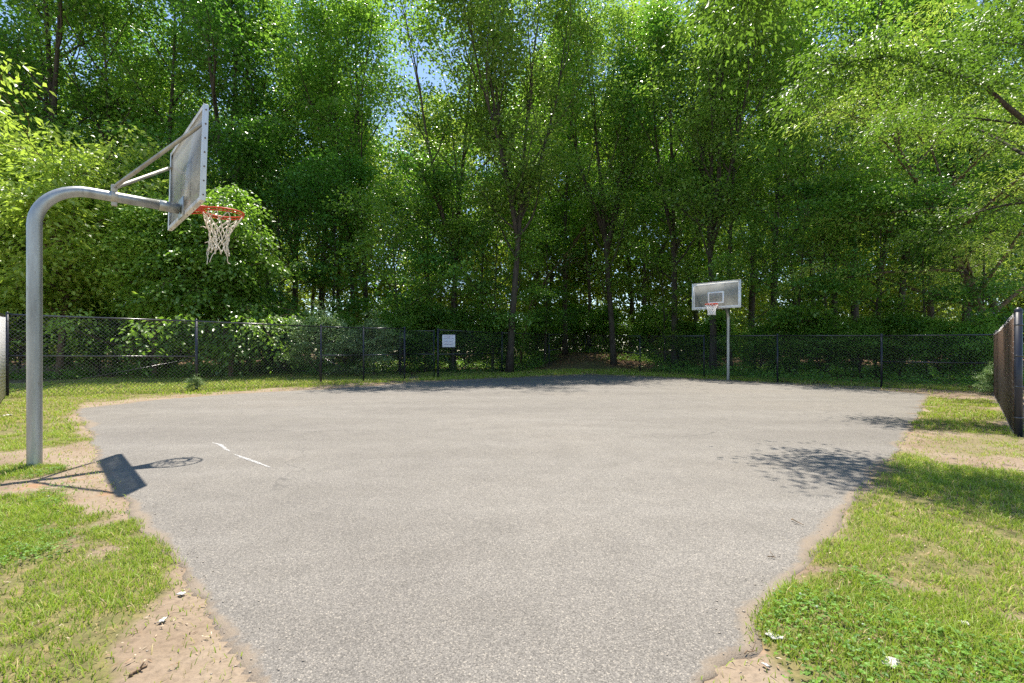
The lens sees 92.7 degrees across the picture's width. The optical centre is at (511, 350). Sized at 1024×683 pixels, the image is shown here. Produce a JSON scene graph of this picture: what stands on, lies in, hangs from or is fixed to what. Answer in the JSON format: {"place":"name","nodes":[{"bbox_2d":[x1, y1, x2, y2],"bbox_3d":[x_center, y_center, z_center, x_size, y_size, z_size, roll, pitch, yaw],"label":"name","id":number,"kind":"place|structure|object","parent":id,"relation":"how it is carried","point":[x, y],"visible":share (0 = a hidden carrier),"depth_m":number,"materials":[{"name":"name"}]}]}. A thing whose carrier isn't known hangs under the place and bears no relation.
{"place":"outdoors","nodes":[
{"label":"outdoors","id":0,"kind":"place"},
{"bbox_2d":[0,350,1023,682],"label":"ground","id":1,"kind":"structure","parent":0,"point":[162,670],"depth_m":2.60,"materials":[{"name":"soil"}]},
{"bbox_2d":[0,313,5,402],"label":"slatted fence","id":2,"kind":"object","parent":1,"relation":"on","point":[2,356],"visible":0.99,"depth_m":11.14,"materials":[{"name":"paint"}]},
{"bbox_2d":[0,290,75,373],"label":"shrub","id":3,"kind":"object","parent":1,"relation":"on","point":[16,325],"visible":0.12,"depth_m":22.09,"materials":[{"name":"green plant"}]},
{"bbox_2d":[0,94,106,302],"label":"understory tree","id":4,"kind":"object","parent":1,"relation":"on","point":[33,129],"visible":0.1,"depth_m":27.11,"materials":[{"name":"green plant"}]},
{"bbox_2d":[0,129,124,366],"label":"box elder","id":5,"kind":"object","parent":1,"relation":"on","point":[10,177],"visible":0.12,"depth_m":20.56,"materials":[{"name":"green plant"}]},
{"bbox_2d":[0,0,150,239],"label":"broadleaf tree","id":6,"kind":"object","parent":1,"relation":"on","point":[18,17],"visible":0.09,"depth_m":34.06,"materials":[{"name":"green plant"}]},
{"bbox_2d":[0,0,171,366],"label":"broadleaf tree","id":7,"kind":"object","parent":1,"relation":"on","point":[52,73],"visible":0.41,"depth_m":30.16,"materials":[{"name":"green plant"}]},
{"bbox_2d":[0,51,172,377],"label":"box elder","id":8,"kind":"object","parent":1,"relation":"on","point":[71,169],"visible":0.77,"depth_m":18.89,"materials":[{"name":"green plant"}]},
{"bbox_2d":[0,0,180,363],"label":"broadleaf tree","id":9,"kind":"object","parent":1,"relation":"on","point":[29,80],"visible":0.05,"depth_m":34.27,"materials":[{"name":"green plant"}]},
{"bbox_2d":[44,295,143,374],"bbox_3d":[-19.076,-0.705,22.725,4.544,4.137,4.786,0,0,9],"label":"shrub","id":10,"kind":"object","parent":1,"relation":"on","point":[102,346],"visible":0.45,"depth_m":22.13,"materials":[{"name":"green plant"}]},
{"bbox_2d":[7,0,187,366],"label":"broadleaf tree","id":11,"kind":"object","parent":1,"relation":"on","point":[115,15],"visible":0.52,"depth_m":29.57,"materials":[{"name":"green plant"}]},
{"bbox_2d":[12,181,254,376],"bbox_3d":[-14.447,-2.438,20.312,7.051,8.942,7.951,0,0,-6],"label":"box elder","id":12,"kind":"object","parent":1,"relation":"on","point":[129,259],"visible":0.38,"depth_m":19.51,"materials":[{"name":"green plant"}]},
{"bbox_2d":[26,104,244,466],"bbox_3d":[-3.967,-0.599,5.567,1.577,4.053,1.679,0,0,11],"label":"basketball hoop","id":13,"kind":"object","parent":1,"relation":"on","point":[187,168],"visible":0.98,"depth_m":5.19,"materials":[{"name":"metal"}]},
{"bbox_2d":[0,0,279,365],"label":"broadleaf tree","id":14,"kind":"object","parent":1,"relation":"on","point":[113,114],"visible":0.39,"depth_m":30.40,"materials":[{"name":"green plant"}]},
{"bbox_2d":[48,137,238,367],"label":"understory tree","id":15,"kind":"object","parent":1,"relation":"on","point":[151,166],"visible":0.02,"depth_m":27.21,"materials":[{"name":"green plant"}]},
{"bbox_2d":[73,11,226,358],"bbox_3d":[-26.619,-11.563,36.415,12.048,25.550,13.578,0,0,-22],"label":"broadleaf tree","id":16,"kind":"object","parent":1,"relation":"on","point":[145,48],"visible":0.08,"depth_m":34.71,"materials":[{"name":"green plant"}]},
{"bbox_2d":[104,309,203,374],"bbox_3d":[-16.452,-0.532,22.958,4.350,3.761,4.131,0,0,-10],"label":"shrub","id":17,"kind":"object","parent":1,"relation":"on","point":[162,358],"visible":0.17,"depth_m":22.26,"materials":[{"name":"green plant"}]},
{"bbox_2d":[121,10,245,364],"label":"broadleaf tree","id":18,"kind":"object","parent":1,"relation":"on","point":[168,99],"visible":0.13,"depth_m":33.98,"materials":[{"name":"green plant"}]},
{"bbox_2d":[71,77,315,366],"bbox_3d":[-16.909,-6.426,28.008,10.509,15.536,11.643,0,0,-23],"label":"understory tree","id":19,"kind":"object","parent":1,"relation":"on","point":[251,128],"visible":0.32,"depth_m":25.87,"materials":[{"name":"green plant"}]},
{"bbox_2d":[6,311,405,396],"bbox_3d":[-8.176,0.198,15.493,11.106,2.358,1.033,0,0,-40],"label":"chain link fence","id":20,"kind":"object","parent":1,"relation":"on","point":[196,321],"visible":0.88,"depth_m":14.04,"materials":[{"name":"metal"}]},
{"bbox_2d":[96,181,343,379],"bbox_3d":[-11.951,-1.997,21.093,9.131,10.337,8.484,0,0,-44],"label":"vine covered tree","id":21,"kind":"object","parent":1,"relation":"on","point":[229,294],"visible":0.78,"depth_m":19.87,"materials":[{"name":"green plant"}]},
{"bbox_2d":[160,9,292,362],"bbox_3d":[-20.209,-11.581,36.547,10.175,25.603,14.790,0,0,-37],"label":"broadleaf tree","id":22,"kind":"object","parent":1,"relation":"on","point":[237,124],"visible":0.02,"depth_m":34.68,"materials":[{"name":"green plant"}]},
{"bbox_2d":[107,0,360,258],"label":"broadleaf tree","id":23,"kind":"object","parent":1,"relation":"on","point":[205,9],"visible":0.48,"depth_m":28.50,"materials":[{"name":"green plant"}]},
{"bbox_2d":[149,0,332,296],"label":"broadleaf tree","id":24,"kind":"object","parent":1,"relation":"on","point":[254,13],"visible":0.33,"depth_m":29.74,"materials":[{"name":"green plant"}]},
{"bbox_2d":[214,301,294,372],"bbox_3d":[-12.805,-0.532,23.914,4.131,3.761,4.350,0,0,-29],"label":"shrub","id":25,"kind":"object","parent":1,"relation":"on","point":[267,363],"visible":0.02,"depth_m":23.79,"materials":[{"name":"green plant"}]},
{"bbox_2d":[202,126,367,367],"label":"understory tree","id":26,"kind":"object","parent":1,"relation":"on","point":[278,235],"visible":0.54,"depth_m":27.18,"materials":[{"name":"green plant"}]},
{"bbox_2d":[255,304,318,370],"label":"shrub","id":27,"kind":"object","parent":1,"relation":"on","point":[286,336],"visible":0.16,"depth_m":24.19,"materials":[{"name":"green plant"}]},
{"bbox_2d":[182,0,396,308],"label":"broadleaf tree","id":28,"kind":"object","parent":1,"relation":"on","point":[294,291],"visible":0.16,"depth_m":32.92,"materials":[{"name":"green plant"}]},
{"bbox_2d":[230,135,390,361],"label":"understory tree","id":29,"kind":"object","parent":1,"relation":"on","point":[359,305],"visible":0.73,"depth_m":27.30,"materials":[{"name":"green plant"}]},
{"bbox_2d":[245,0,395,362],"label":"broadleaf tree","id":30,"kind":"object","parent":1,"relation":"on","point":[332,58],"visible":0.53,"depth_m":28.79,"materials":[{"name":"green plant"}]},
{"bbox_2d":[222,0,423,363],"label":"broadleaf tree","id":31,"kind":"object","parent":1,"relation":"on","point":[344,126],"visible":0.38,"depth_m":29.09,"materials":[{"name":"green plant"}]},
{"bbox_2d":[268,298,379,375],"bbox_3d":[-7.692,-0.339,20.341,4.621,3.682,3.310,0,0,-27],"label":"honeysuckle bush","id":32,"kind":"object","parent":1,"relation":"on","point":[320,318],"visible":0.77,"depth_m":20.03,"materials":[{"name":"green plant"}]},
{"bbox_2d":[310,310,368,368],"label":"shrub","id":33,"kind":"object","parent":1,"relation":"on","point":[347,317],"visible":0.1,"depth_m":24.33,"materials":[{"name":"green plant"}]},
{"bbox_2d":[288,3,392,361],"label":"broadleaf tree","id":34,"kind":"object","parent":1,"relation":"on","point":[337,294],"visible":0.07,"depth_m":34.12,"materials":[{"name":"green plant"}]},
{"bbox_2d":[273,0,424,362],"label":"broadleaf tree","id":35,"kind":"object","parent":1,"relation":"on","point":[369,92],"visible":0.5,"depth_m":29.18,"materials":[{"name":"green plant"}]},
{"bbox_2d":[325,310,410,375],"bbox_3d":[-6.397,-0.185,21.908,4.159,3.313,2.979,0,0,27],"label":"honeysuckle bush","id":36,"kind":"object","parent":1,"relation":"on","point":[370,324],"visible":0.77,"depth_m":21.48,"materials":[{"name":"green plant"}]},
{"bbox_2d":[312,170,472,369],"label":"understory tree","id":37,"kind":"object","parent":1,"relation":"on","point":[394,239],"visible":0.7,"depth_m":24.28,"materials":[{"name":"green plant"}]},
{"bbox_2d":[361,303,436,370],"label":"shrub","id":38,"kind":"object","parent":1,"relation":"on","point":[392,320],"visible":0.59,"depth_m":24.13,"materials":[{"name":"green plant"}]},
{"bbox_2d":[399,330,434,377],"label":"gate","id":39,"kind":"structure","parent":1,"relation":"on","point":[433,354],"depth_m":21.61,"materials":[{"name":"metal"}]},
{"bbox_2d":[386,139,453,302],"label":"broadleaf tree","id":40,"kind":"object","parent":1,"relation":"on","point":[441,148],"visible":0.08,"depth_m":33.43,"materials":[{"name":"green plant"}]},
{"bbox_2d":[392,299,465,370],"bbox_3d":[-4.431,-0.708,25.554,4.786,4.137,4.544,0,0,-14],"label":"shrub","id":41,"kind":"object","parent":1,"relation":"on","point":[441,327],"visible":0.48,"depth_m":24.79,"materials":[{"name":"green plant"}]},
{"bbox_2d":[358,139,515,368],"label":"understory tree","id":42,"kind":"object","parent":1,"relation":"on","point":[416,260],"visible":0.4,"depth_m":25.89,"materials":[{"name":"green plant"}]},
{"bbox_2d":[342,0,551,367],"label":"broadleaf tree","id":43,"kind":"object","parent":1,"relation":"on","point":[432,29],"visible":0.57,"depth_m":25.07,"materials":[{"name":"green plant"}]},
{"bbox_2d":[374,161,539,369],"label":"understory tree","id":44,"kind":"object","parent":1,"relation":"on","point":[438,184],"visible":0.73,"depth_m":25.29,"materials":[{"name":"green plant"}]},
{"bbox_2d":[432,307,504,369],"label":"shrub","id":45,"kind":"object","parent":1,"relation":"on","point":[479,347],"visible":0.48,"depth_m":26.02,"materials":[{"name":"green plant"}]},
{"bbox_2d":[444,73,523,325],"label":"broadleaf tree","id":46,"kind":"object","parent":1,"relation":"on","point":[476,176],"visible":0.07,"depth_m":39.81,"materials":[{"name":"green plant"}]},
{"bbox_2d":[417,162,577,371],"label":"understory tree","id":47,"kind":"object","parent":1,"relation":"on","point":[508,258],"visible":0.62,"depth_m":25.55,"materials":[{"name":"green plant"}]},
{"bbox_2d":[15,439,985,682],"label":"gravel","id":48,"kind":"structure","parent":1,"relation":"on","point":[303,660],"depth_m":2.56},
{"bbox_2d":[74,375,929,682],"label":"court","id":49,"kind":"object","parent":1,"relation":"on","point":[578,529],"visible":0.95,"depth_m":3.57,"materials":[{"name":"asphalt"}]},
{"bbox_2d":[472,306,532,367],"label":"shrub","id":50,"kind":"object","parent":1,"relation":"on","point":[495,329],"visible":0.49,"depth_m":26.17,"materials":[{"name":"green plant"}]},
{"bbox_2d":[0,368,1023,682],"bbox_3d":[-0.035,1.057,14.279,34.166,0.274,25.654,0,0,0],"label":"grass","id":51,"kind":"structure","parent":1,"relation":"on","point":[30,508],"depth_m":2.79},
{"bbox_2d":[0,422,1023,682],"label":"plant debris","id":52,"kind":"object","parent":1,"relation":"on","point":[758,662],"visible":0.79,"depth_m":2.59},
{"bbox_2d":[0,465,1023,682],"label":"clover","id":53,"kind":"object","parent":1,"relation":"on","point":[887,664],"depth_m":1.93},
{"bbox_2d":[2,0,1023,362],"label":"wood","id":54,"kind":"object","parent":1,"relation":"on","point":[624,310],"visible":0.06,"depth_m":45.74,"materials":[{"name":"green plant"}]},
{"bbox_2d":[407,0,624,372],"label":"oak tree","id":55,"kind":"object","parent":1,"relation":"on","point":[494,115],"visible":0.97,"depth_m":24.68,"materials":[{"name":"green plant"}]},
{"bbox_2d":[9,343,1023,386],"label":"undergrowth","id":56,"kind":"object","parent":1,"relation":"on","point":[691,370],"visible":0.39,"depth_m":23.16,"materials":[{"name":"green plant"}]},
{"bbox_2d":[515,307,567,359],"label":"shrub","id":57,"kind":"object","parent":1,"relation":"on","point":[535,336],"visible":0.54,"depth_m":30.92,"materials":[{"name":"green plant"}]},
{"bbox_2d":[488,196,601,360],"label":"understory tree","id":58,"kind":"object","parent":1,"relation":"on","point":[557,291],"visible":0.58,"depth_m":29.65,"materials":[{"name":"green plant"}]},
{"bbox_2d":[67,350,1023,389],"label":"leaf litter","id":59,"kind":"object","parent":1,"relation":"on","point":[597,364],"visible":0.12,"depth_m":27.82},
{"bbox_2d":[491,55,600,353],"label":"broadleaf tree","id":60,"kind":"object","parent":1,"relation":"on","point":[536,277],"visible":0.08,"depth_m":40.63,"materials":[{"name":"green plant"}]},
{"bbox_2d":[449,1,647,354],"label":"broadleaf tree","id":61,"kind":"object","parent":1,"relation":"on","point":[579,223],"visible":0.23,"depth_m":32.24,"materials":[{"name":"green plant"}]},
{"bbox_2d":[517,5,623,346],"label":"broadleaf tree","id":62,"kind":"object","parent":1,"relation":"on","point":[589,298],"visible":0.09,"depth_m":35.30,"materials":[{"name":"green plant"}]},
{"bbox_2d":[519,177,621,364],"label":"tree","id":63,"kind":"object","parent":1,"relation":"on","point":[567,252],"visible":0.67,"depth_m":30.45,"materials":[{"name":"brown plant"}]},
{"bbox_2d":[552,301,596,350],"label":"shrub","id":64,"kind":"object","parent":1,"relation":"on","point":[573,330],"visible":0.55,"depth_m":36.58,"materials":[{"name":"green plant"}]},
{"bbox_2d":[578,302,628,349],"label":"shrub","id":65,"kind":"object","parent":1,"relation":"on","point":[598,324],"visible":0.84,"depth_m":34.83,"materials":[{"name":"green plant"}]},
{"bbox_2d":[517,0,690,365],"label":"oak tree","id":66,"kind":"object","parent":1,"relation":"on","point":[603,206],"visible":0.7,"depth_m":28.12,"materials":[{"name":"green plant"}]},
{"bbox_2d":[618,302,670,352],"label":"shrub","id":67,"kind":"object","parent":1,"relation":"on","point":[646,331],"visible":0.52,"depth_m":32.57,"materials":[{"name":"green plant"}]},
{"bbox_2d":[592,213,715,361],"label":"understory tree","id":68,"kind":"object","parent":1,"relation":"on","point":[679,289],"visible":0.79,"depth_m":28.16,"materials":[{"name":"green plant"}]},
{"bbox_2d":[579,0,757,367],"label":"broadleaf tree","id":69,"kind":"object","parent":1,"relation":"on","point":[652,26],"visible":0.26,"depth_m":27.37,"materials":[{"name":"green plant"}]},
{"bbox_2d":[588,44,752,351],"bbox_3d":[10.341,-10.952,34.720,13.050,22.591,8.978,0,0,39],"label":"broadleaf tree","id":70,"kind":"object","parent":1,"relation":"on","point":[644,265],"visible":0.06,"depth_m":34.97,"materials":[{"name":"green plant"}]},
{"bbox_2d":[610,75,754,352],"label":"broadleaf tree","id":71,"kind":"object","parent":1,"relation":"on","point":[697,251],"visible":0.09,"depth_m":39.67,"materials":[{"name":"green plant"}]},
{"bbox_2d":[659,317,708,364],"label":"shrub","id":72,"kind":"object","parent":1,"relation":"on","point":[686,342],"visible":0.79,"depth_m":27.64,"materials":[{"name":"green plant"}]},
{"bbox_2d":[437,328,993,390],"bbox_3d":[8.185,0.111,24.350,18.217,2.532,15.516,0,0,22],"label":"chain link fence","id":73,"kind":"object","parent":1,"relation":"on","point":[881,335],"visible":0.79,"depth_m":19.23,"materials":[{"name":"metal"}]},
{"bbox_2d":[692,279,740,379],"bbox_3d":[8.005,-0.594,18.655,1.646,4.043,1.565,0,0,-10],"label":"basketball hoop","id":74,"kind":"object","parent":1,"relation":"on","point":[714,296],"visible":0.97,"depth_m":18.61,"materials":[{"name":"metal"}]},
{"bbox_2d":[620,0,814,371],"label":"oak tree","id":75,"kind":"object","parent":1,"relation":"on","point":[700,108],"visible":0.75,"depth_m":24.05,"materials":[{"name":"green plant"}]},
{"bbox_2d":[689,311,749,367],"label":"shrub","id":76,"kind":"object","parent":1,"relation":"on","point":[718,326],"visible":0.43,"depth_m":27.07,"materials":[{"name":"green plant"}]},
{"bbox_2d":[663,0,836,370],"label":"broadleaf tree","id":77,"kind":"object","parent":1,"relation":"on","point":[699,177],"visible":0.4,"depth_m":23.72,"materials":[{"name":"green plant"}]},
{"bbox_2d":[721,324,788,371],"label":"shrub","id":78,"kind":"object","parent":1,"relation":"on","point":[753,349],"visible":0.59,"depth_m":22.32,"materials":[{"name":"green plant"}]},
{"bbox_2d":[681,213,844,369],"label":"understory tree","id":79,"kind":"object","parent":1,"relation":"on","point":[749,246],"visible":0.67,"depth_m":22.57,"materials":[{"name":"green plant"}]},
{"bbox_2d":[732,27,821,315],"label":"broadleaf tree","id":80,"kind":"object","parent":1,"relation":"on","point":[775,178],"visible":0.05,"depth_m":32.84,"materials":[{"name":"green plant"}]},
{"bbox_2d":[668,0,911,358],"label":"broadleaf tree","id":81,"kind":"object","parent":1,"relation":"on","point":[751,302],"visible":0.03,"depth_m":33.96,"materials":[{"name":"green plant"}]},
{"bbox_2d":[725,0,870,369],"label":"broadleaf tree","id":82,"kind":"object","parent":1,"relation":"on","point":[808,41],"visible":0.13,"depth_m":25.84,"materials":[{"name":"green plant"}]},
{"bbox_2d":[758,315,837,373],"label":"shrub","id":83,"kind":"object","parent":1,"relation":"on","point":[782,348],"visible":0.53,"depth_m":21.11,"materials":[{"name":"green plant"}]},
{"bbox_2d":[702,107,918,373],"bbox_3d":[13.076,-4.535,22.113,8.118,11.753,8.226,0,0,39],"label":"understory tree","id":84,"kind":"object","parent":1,"relation":"on","point":[761,210],"visible":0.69,"depth_m":21.20,"materials":[{"name":"green plant"}]},
{"bbox_2d":[779,313,851,374],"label":"shrub","id":85,"kind":"object","parent":1,"relation":"on","point":[815,328],"visible":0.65,"depth_m":20.37,"materials":[{"name":"green plant"}]},
{"bbox_2d":[700,0,941,358],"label":"broadleaf tree","id":86,"kind":"object","parent":1,"relation":"on","point":[840,38],"visible":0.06,"depth_m":30.42,"materials":[{"name":"green plant"}]},
{"bbox_2d":[722,0,944,366],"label":"broadleaf tree","id":87,"kind":"object","parent":1,"relation":"on","point":[833,18],"visible":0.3,"depth_m":23.09,"materials":[{"name":"green plant"}]},
{"bbox_2d":[652,0,1023,282],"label":"overhanging tree","id":88,"kind":"object","parent":1,"relation":"on","point":[978,80],"visible":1,"depth_m":9.99,"materials":[{"name":"green plant"}]},
{"bbox_2d":[739,155,947,377],"bbox_3d":[13.112,-3.353,20.266,6.986,9.322,6.306,0,0,6],"label":"understory tree","id":89,"kind":"object","parent":1,"relation":"on","point":[809,191],"visible":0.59,"depth_m":19.88,"materials":[{"name":"green plant"}]},
{"bbox_2d":[725,0,985,366],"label":"broadleaf tree","id":90,"kind":"object","parent":1,"relation":"on","point":[855,312],"visible":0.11,"depth_m":28.11,"materials":[{"name":"green plant"}]},
{"bbox_2d":[816,312,903,377],"bbox_3d":[13.873,-0.100,19.419,3.098,2.821,3.263,0,0,30],"label":"shrub","id":91,"kind":"object","parent":1,"relation":"on","point":[869,322],"visible":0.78,"depth_m":19.11,"materials":[{"name":"green plant"}]},
{"bbox_2d":[725,0,1023,326],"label":"willow oak","id":92,"kind":"object","parent":1,"relation":"on","point":[965,264],"visible":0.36,"depth_m":18.20,"materials":[{"name":"green plant"}]},
{"bbox_2d":[783,131,1006,376],"bbox_3d":[15.090,-3.630,19.602,6.836,9.897,6.927,0,0,-45],"label":"understory tree","id":93,"kind":"object","parent":1,"relation":"on","point":[866,296],"visible":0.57,"depth_m":19.36,"materials":[{"name":"green plant"}]},
{"bbox_2d":[865,309,934,379],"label":"shrub","id":94,"kind":"object","parent":1,"relation":"on","point":[904,328],"visible":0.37,"depth_m":18.57,"materials":[{"name":"green plant"}]},
{"bbox_2d":[853,0,1021,314],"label":"broadleaf tree","id":95,"kind":"object","parent":1,"relation":"on","point":[901,291],"visible":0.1,"depth_m":28.42,"materials":[{"name":"green plant"}]},
{"bbox_2d":[852,186,1023,377],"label":"understory tree","id":96,"kind":"object","parent":1,"relation":"on","point":[947,297],"visible":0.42,"depth_m":18.08,"materials":[{"name":"green plant"}]},
{"bbox_2d":[854,0,1023,361],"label":"broadleaf tree","id":97,"kind":"object","parent":1,"relation":"on","point":[945,165],"visible":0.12,"depth_m":30.57,"materials":[{"name":"green plant"}]},
{"bbox_2d":[859,5,1023,360],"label":"broadleaf tree","id":98,"kind":"object","parent":1,"relation":"on","point":[930,309],"visible":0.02,"depth_m":35.06,"materials":[{"name":"green plant"}]},
{"bbox_2d":[895,314,991,380],"bbox_3d":[15.401,-0.014,17.675,2.892,2.633,3.045,0,0,-8],"label":"shrub","id":99,"kind":"object","parent":1,"relation":"on","point":[935,328],"visible":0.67,"depth_m":17.42,"materials":[{"name":"green plant"}]},
{"bbox_2d":[884,150,1023,374],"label":"understory tree","id":100,"kind":"object","parent":1,"relation":"on","point":[997,288],"visible":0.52,"depth_m":17.57,"materials":[{"name":"green plant"}]},
{"bbox_2d":[915,311,1023,380],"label":"shrub","id":101,"kind":"object","parent":1,"relation":"on","point":[969,328],"visible":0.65,"depth_m":16.61,"materials":[{"name":"green plant"}]},
{"bbox_2d":[928,2,1021,316],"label":"broadleaf tree","id":102,"kind":"object","parent":1,"relation":"on","point":[993,303],"depth_m":36.89,"materials":[{"name":"green plant"}]},
{"bbox_2d":[972,361,993,393],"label":"sapling","id":103,"kind":"object","parent":1,"relation":"on","point":[986,383],"visible":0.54,"depth_m":13.01,"materials":[{"name":"green plant"}]},
{"bbox_2d":[950,3,1023,253],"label":"broadleaf tree","id":104,"kind":"object","parent":1,"relation":"on","point":[1001,143],"visible":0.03,"depth_m":33.23,"materials":[{"name":"green plant"}]},
{"bbox_2d":[994,307,1022,436],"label":"slatted fence","id":105,"kind":"object","parent":1,"relation":"on","point":[1008,365],"visible":0.96,"depth_m":7.07,"materials":[{"name":"paint"}]},
{"bbox_2d":[0,0,1023,351],"label":"sky","id":106,"kind":"structure","parent":0,"point":[420,67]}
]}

